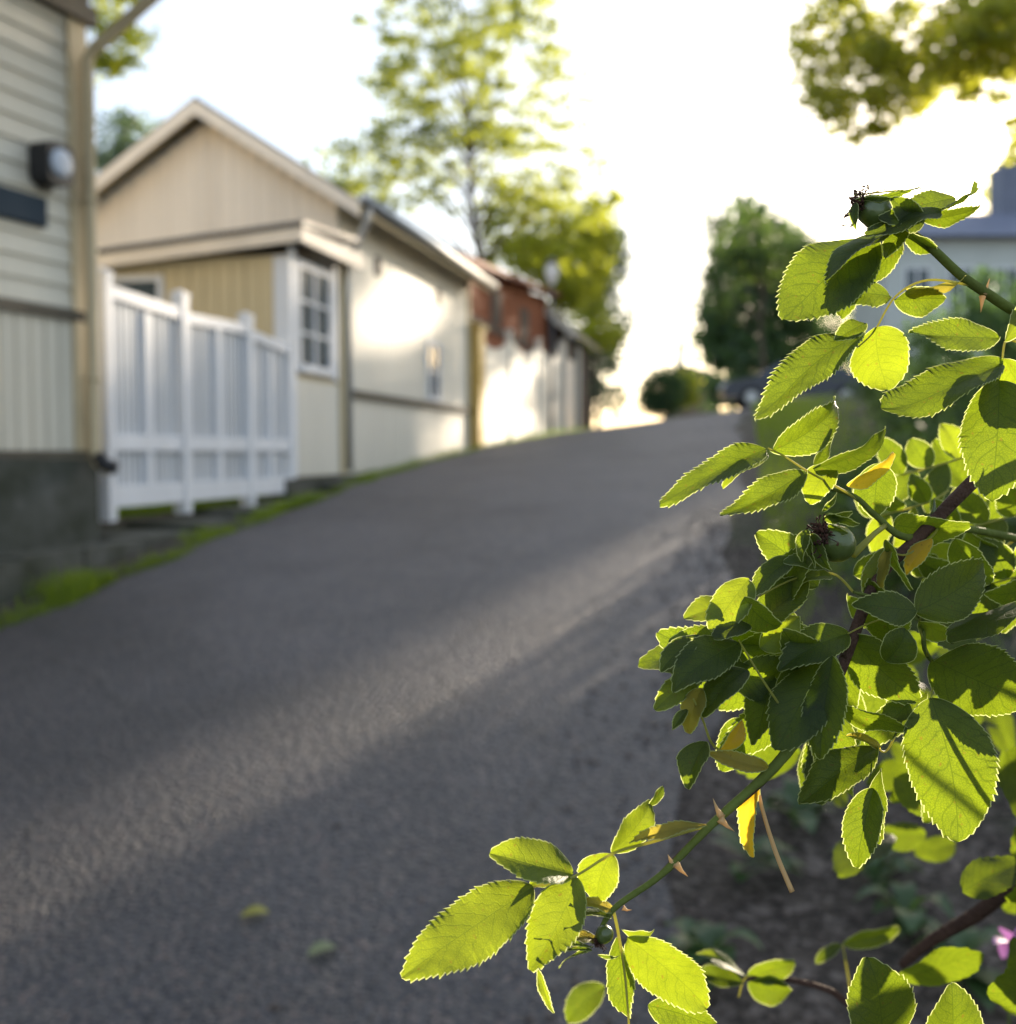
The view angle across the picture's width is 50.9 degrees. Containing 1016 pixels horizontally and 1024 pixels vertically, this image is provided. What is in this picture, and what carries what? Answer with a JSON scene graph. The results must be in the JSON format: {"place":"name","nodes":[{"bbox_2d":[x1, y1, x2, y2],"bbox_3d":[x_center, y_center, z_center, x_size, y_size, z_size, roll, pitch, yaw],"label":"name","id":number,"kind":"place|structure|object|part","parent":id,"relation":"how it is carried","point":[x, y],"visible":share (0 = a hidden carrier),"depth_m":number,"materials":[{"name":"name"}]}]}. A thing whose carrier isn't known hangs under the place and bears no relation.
{"place":"outdoors","nodes":[
{"label":"outdoors","id":0,"kind":"place"},
{"bbox_2d":[0,393,861,1023],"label":"road","id":1,"kind":"structure","parent":0,"point":[204,747],"depth_m":3.60,"materials":[{"name":"grey asphalt"}]},
{"bbox_2d":[240,905,268,916],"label":"fallen leaf","id":2,"kind":"object","parent":1,"relation":"on","point":[254,909],"visible":1,"depth_m":2.50,"materials":[{"name":"green plant"}]},
{"bbox_2d":[307,941,336,955],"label":"fallen leaf","id":3,"kind":"object","parent":1,"relation":"on","point":[318,947],"visible":1,"depth_m":2.31,"materials":[{"name":"green plant"}]},
{"bbox_2d":[718,362,866,409],"bbox_3d":[8.557,-3.789,31.970,4.330,1.416,1.824,0,3,6],"label":"parked car","id":4,"kind":"object","parent":1,"relation":"on","point":[745,393],"visible":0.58,"depth_m":31.22,"materials":[{"name":"grey paint"}]},
{"bbox_3d":[8.615,-4.187,31.129,2.300,0.370,0.105,0,3,6],"label":"side window","id":5,"kind":"part","parent":4,"relation":"part of","materials":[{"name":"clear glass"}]},
{"bbox_2d":[0,395,1015,1023],"bbox_3d":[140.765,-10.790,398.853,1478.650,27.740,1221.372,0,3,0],"label":"ground","id":6,"kind":"structure","parent":0,"point":[802,949],"depth_m":2.48,"materials":[{"name":"soil"}]},
{"bbox_2d":[0,0,159,554],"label":"wooden house","id":7,"kind":"structure","parent":6,"relation":"on","point":[50,410],"depth_m":7.06,"materials":[{"name":"grey paint"}]},
{"bbox_2d":[0,185,47,227],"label":"wall plate","id":8,"kind":"object","parent":7,"relation":"attached to","point":[22,206],"depth_m":6.79,"materials":[{"name":"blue metal"}]},
{"bbox_2d":[28,140,73,191],"bbox_3d":[-2.959,-2.248,6.938,0.183,0.295,0.229,1,3,21],"label":"wall lamp","id":9,"kind":"object","parent":7,"relation":"attached to","point":[50,164],"visible":1,"depth_m":6.86,"materials":[{"name":"black plastic"}]},
{"bbox_2d":[87,0,160,92],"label":"tree","id":10,"kind":"object","parent":6,"relation":"on","point":[113,65],"visible":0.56,"depth_m":18.94,"materials":[{"name":"green plant"}]},
{"bbox_2d":[95,98,162,174],"bbox_3d":[-10.665,-6.780,30.567,3.588,9.585,3.524,0,3,0],"label":"tree","id":11,"kind":"object","parent":6,"relation":"on","point":[124,122],"visible":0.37,"depth_m":29.63,"materials":[{"name":"green plant"}]},
{"bbox_2d":[0,482,354,605],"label":"stone ledge","id":12,"kind":"object","parent":6,"relation":"on","point":[130,538],"visible":0.2,"depth_m":7.26,"materials":[{"name":"stone"}]},
{"bbox_2d":[98,267,295,521],"bbox_3d":[-2.600,-0.940,9.360,0.126,1.850,3.306,1,3,13],"label":"white fence","id":13,"kind":"object","parent":12,"relation":"on","point":[195,407],"visible":0.97,"depth_m":8.85,"materials":[{"name":"paint"}]},
{"bbox_2d":[86,96,498,498],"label":"cottage","id":14,"kind":"structure","parent":6,"relation":"on","point":[363,302],"depth_m":12.39,"materials":[{"name":"white paint"}]},
{"bbox_2d":[113,275,163,301],"bbox_3d":[-4.014,-2.051,11.244,0.840,0.860,0.031,1,3,13],"label":"window","id":15,"kind":"structure","parent":14,"relation":"in","point":[151,286],"depth_m":11.18,"materials":[{"name":"white paint"}]},
{"bbox_2d":[295,258,333,377],"bbox_3d":[-2.073,-2.063,11.479,0.080,1.160,0.960,1,3,13],"label":"window","id":16,"kind":"structure","parent":14,"relation":"in","point":[314,284],"depth_m":11.46,"materials":[{"name":"white paint"}]},
{"bbox_2d":[426,340,441,401],"bbox_3d":[-1.093,-2.081,15.859,0.080,0.870,0.670,1,3,13],"label":"window","id":17,"kind":"structure","parent":14,"relation":"in","point":[433,350],"depth_m":15.83,"materials":[{"name":"white glass"}]},
{"bbox_2d":[301,0,619,262],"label":"maple tree","id":18,"kind":"object","parent":6,"relation":"on","point":[473,133],"visible":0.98,"depth_m":26.15,"materials":[{"name":"green plant"}]},
{"bbox_2d":[471,321,487,448],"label":"gate pillar","id":19,"kind":"structure","parent":6,"relation":"on","point":[478,383],"depth_m":17.98,"materials":[{"name":"paint"}]},
{"bbox_2d":[449,250,562,356],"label":"red barn","id":20,"kind":"structure","parent":6,"relation":"on","point":[512,302],"depth_m":23.98,"materials":[{"name":"wood"}]},
{"bbox_2d":[475,322,562,445],"bbox_3d":[0.366,-2.538,22.554,0.150,2.800,8.580,1,3,13],"label":"board fence","id":21,"kind":"object","parent":6,"relation":"on","point":[517,392],"visible":0.6,"depth_m":21.90,"materials":[{"name":"white paint"}]},
{"bbox_2d":[471,174,627,320],"bbox_3d":[0.540,-5.780,29.767,4.490,7.496,6.993,2,4,27],"label":"birch tree","id":22,"kind":"object","parent":6,"relation":"on","point":[525,260],"visible":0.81,"depth_m":29.97,"materials":[{"name":"green plant"}]},
{"bbox_2d":[498,266,600,431],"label":"wood shed","id":23,"kind":"structure","parent":6,"relation":"on","point":[575,382],"depth_m":30.01,"materials":[{"name":"wood"}]},
{"bbox_2d":[567,358,573,430],"bbox_3d":[1.715,-3.190,29.769,0.049,2.100,1.300,1,3,13],"label":"door","id":24,"kind":"structure","parent":23,"relation":"in","point":[570,364],"depth_m":29.78,"materials":[{"name":"beige paint"}]},
{"bbox_2d":[544,258,559,432],"bbox_3d":[1.016,-3.757,24.814,0.358,4.242,0.358,0,3,0],"label":"street lamp","id":25,"kind":"object","parent":6,"relation":"on","point":[551,271],"visible":0.95,"depth_m":24.74,"materials":[{"name":"metal"}]},
{"bbox_2d":[564,278,629,427],"bbox_3d":[2.944,-5.170,36.161,2.654,5.731,2.608,-1,3,-12],"label":"maple","id":26,"kind":"object","parent":6,"relation":"on","point":[591,332],"visible":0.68,"depth_m":36.06,"materials":[{"name":"green plant"}]},
{"bbox_2d":[553,195,660,427],"bbox_3d":[3.323,-7.254,40.218,4.616,9.851,4.629,3,4,45],"label":"ash tree","id":27,"kind":"object","parent":6,"relation":"on","point":[607,364],"visible":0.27,"depth_m":39.74,"materials":[{"name":"green plant"}]},
{"bbox_2d":[267,502,1015,1023],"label":"loose gravel","id":28,"kind":"structure","parent":6,"relation":"on","point":[275,1006],"depth_m":2.61,"materials":[{"name":"gravel"}]},
{"bbox_2d":[631,358,691,421],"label":"round shrub","id":29,"kind":"object","parent":6,"relation":"on","point":[656,397],"visible":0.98,"depth_m":34.66,"materials":[{"name":"green plant"}]},
{"bbox_2d":[671,361,704,416],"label":"lime shrub","id":30,"kind":"object","parent":6,"relation":"on","point":[692,398],"visible":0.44,"depth_m":35.68,"materials":[{"name":"green plant"}]},
{"bbox_2d":[665,335,724,418],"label":"house","id":31,"kind":"structure","parent":6,"relation":"on","point":[693,411],"depth_m":60.02,"materials":[{"name":"metal"}]},
{"bbox_2d":[400,181,1015,1023],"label":"rose bush","id":32,"kind":"object","parent":6,"relation":"on","point":[778,671],"visible":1,"depth_m":0.37,"materials":[{"name":"green plant"}]},
{"bbox_2d":[665,917,763,989],"bbox_3d":[0.395,0.879,2.143,0.212,0.098,0.242,0,3,0],"label":"weed","id":33,"kind":"object","parent":6,"relation":"on","point":[693,940],"visible":0.6,"depth_m":2.15,"materials":[{"name":"green plant"}]},
{"bbox_2d":[708,823,806,881],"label":"weed","id":34,"kind":"object","parent":6,"relation":"on","point":[764,858],"visible":0.85,"depth_m":2.48,"materials":[{"name":"green plant"}]},
{"bbox_2d":[688,194,827,371],"bbox_3d":[8.979,-6.963,38.161,5.012,8.261,3.961,0,3,0],"label":"young tree","id":35,"kind":"object","parent":6,"relation":"on","point":[766,261],"visible":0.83,"depth_m":37.76,"materials":[{"name":"green plant"}]},
{"bbox_2d":[672,184,851,412],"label":"tree","id":36,"kind":"object","parent":6,"relation":"on","point":[732,346],"visible":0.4,"depth_m":48.73,"materials":[{"name":"green plant"}]},
{"bbox_2d":[691,355,850,411],"bbox_3d":[11.170,-4.819,42.443,13.903,4.033,3.334,-3,4,-44],"label":"hilltop hedge","id":37,"kind":"object","parent":6,"relation":"on","point":[713,388],"visible":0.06,"depth_m":37.71,"materials":[{"name":"green plant"}]},
{"bbox_2d":[756,776,834,832],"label":"weed","id":38,"kind":"object","parent":6,"relation":"on","point":[806,815],"visible":0.77,"depth_m":2.73,"materials":[{"name":"green plant"}]},
{"bbox_2d":[828,847,924,889],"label":"weed","id":39,"kind":"object","parent":6,"relation":"on","point":[874,873],"visible":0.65,"depth_m":2.42,"materials":[{"name":"green plant"}]},
{"bbox_2d":[804,414,951,536],"bbox_3d":[2.318,-0.118,6.197,1.272,0.885,1.421,0,3,0],"label":"roadside shrub","id":40,"kind":"object","parent":6,"relation":"on","point":[843,481],"visible":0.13,"depth_m":5.99,"materials":[{"name":"green plant"}]},
{"bbox_2d":[833,349,940,410],"bbox_3d":[5.125,-1.708,13.993,1.496,1.069,2.015,0,3,0],"label":"roadside shrub","id":41,"kind":"object","parent":6,"relation":"on","point":[863,391],"visible":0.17,"depth_m":14.08,"materials":[{"name":"green plant"}]},
{"bbox_2d":[764,0,1015,164],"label":"linden tree","id":42,"kind":"object","parent":6,"relation":"on","point":[981,34],"visible":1,"depth_m":13.72,"materials":[{"name":"green plant"}]},
{"bbox_2d":[835,400,969,470],"bbox_3d":[3.138,-0.392,7.720,1.384,0.834,1.789,0,3,0],"label":"roadside shrub","id":43,"kind":"object","parent":6,"relation":"on","point":[905,432],"visible":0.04,"depth_m":7.67,"materials":[{"name":"green plant"}]},
{"bbox_2d":[854,881,953,937],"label":"weed","id":44,"kind":"object","parent":6,"relation":"on","point":[909,912],"visible":0.92,"depth_m":2.20,"materials":[{"name":"green plant"}]},
{"bbox_2d":[862,363,962,426],"bbox_3d":[4.588,-1.278,11.656,1.510,0.905,1.978,0,3,0],"label":"roadside shrub","id":45,"kind":"object","parent":6,"relation":"on","point":[875,405],"visible":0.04,"depth_m":11.61,"materials":[{"name":"green plant"}]},
{"bbox_2d":[851,383,978,441],"bbox_3d":[3.803,-0.866,9.483,1.332,0.810,1.688,0,3,0],"label":"roadside shrub","id":46,"kind":"object","parent":6,"relation":"on","point":[958,408],"visible":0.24,"depth_m":9.56,"materials":[{"name":"green plant"}]},
{"bbox_2d":[816,468,1015,637],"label":"roadside shrub","id":47,"kind":"object","parent":6,"relation":"on","point":[849,568],"visible":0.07,"depth_m":4.67,"materials":[{"name":"green plant"}]},
{"bbox_2d":[851,164,1015,376],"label":"pale house","id":48,"kind":"structure","parent":6,"relation":"on","point":[970,242],"depth_m":33.63,"materials":[{"name":"paint"}]},
{"bbox_2d":[905,350,925,376],"bbox_3d":[12.900,-4.461,33.771,0.840,1.320,0.069,0,3,0],"label":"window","id":49,"kind":"structure","parent":48,"relation":"in","point":[912,352],"depth_m":33.76,"materials":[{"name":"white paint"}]},
{"bbox_2d":[903,267,930,292],"bbox_3d":[12.900,-7.057,33.628,0.840,1.320,0.069,0,3,0],"label":"window","id":50,"kind":"structure","parent":48,"relation":"in","point":[911,274],"depth_m":33.62,"materials":[{"name":"grey glass"}]},
{"bbox_2d":[947,267,975,308],"bbox_3d":[14.300,-7.057,33.628,0.840,1.320,0.069,0,3,0],"label":"window","id":51,"kind":"structure","parent":48,"relation":"in","point":[966,269],"depth_m":33.64,"materials":[{"name":"grey glass"}]},
{"bbox_2d":[992,267,1015,299],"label":"window","id":52,"kind":"structure","parent":48,"relation":"in","point":[1010,270],"depth_m":33.63,"materials":[{"name":"grey glass"}]},
{"bbox_2d":[894,264,1015,425],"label":"garden hedge","id":53,"kind":"object","parent":6,"relation":"on","point":[987,316],"visible":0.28,"depth_m":10.18,"materials":[{"name":"green plant"}]},
{"bbox_2d":[912,926,1007,1011],"bbox_3d":[0.890,0.856,2.025,0.159,0.114,0.206,-1,3,-19],"label":"weed","id":54,"kind":"object","parent":6,"relation":"on","point":[980,981],"visible":0.42,"depth_m":2.03,"materials":[{"name":"green plant"}]},
{"bbox_2d":[967,132,1015,213],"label":"tall poplar","id":55,"kind":"object","parent":6,"relation":"on","point":[1011,148],"visible":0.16,"depth_m":73.52,"materials":[{"name":"green plant"}]},
{"bbox_2d":[993,927,1015,1023],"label":"mauve flower","id":56,"kind":"object","parent":6,"relation":"on","point":[1003,946],"visible":0.62,"depth_m":0.80,"materials":[{"name":"pink plant"}]},
{"bbox_2d":[1002,152,1015,163],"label":"park tree","id":57,"kind":"object","parent":6,"relation":"on","point":[1010,158],"visible":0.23,"depth_m":56.33,"materials":[{"name":"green plant"}]},
{"bbox_2d":[0,391,1015,765],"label":"verge grass","id":58,"kind":"structure","parent":0,"point":[82,585],"depth_m":8.45,"materials":[{"name":"green plant"}]},
{"bbox_2d":[86,0,1015,427],"label":"sky","id":59,"kind":"structure","parent":0,"point":[689,116],"materials":[{"name":"white"}]}
]}

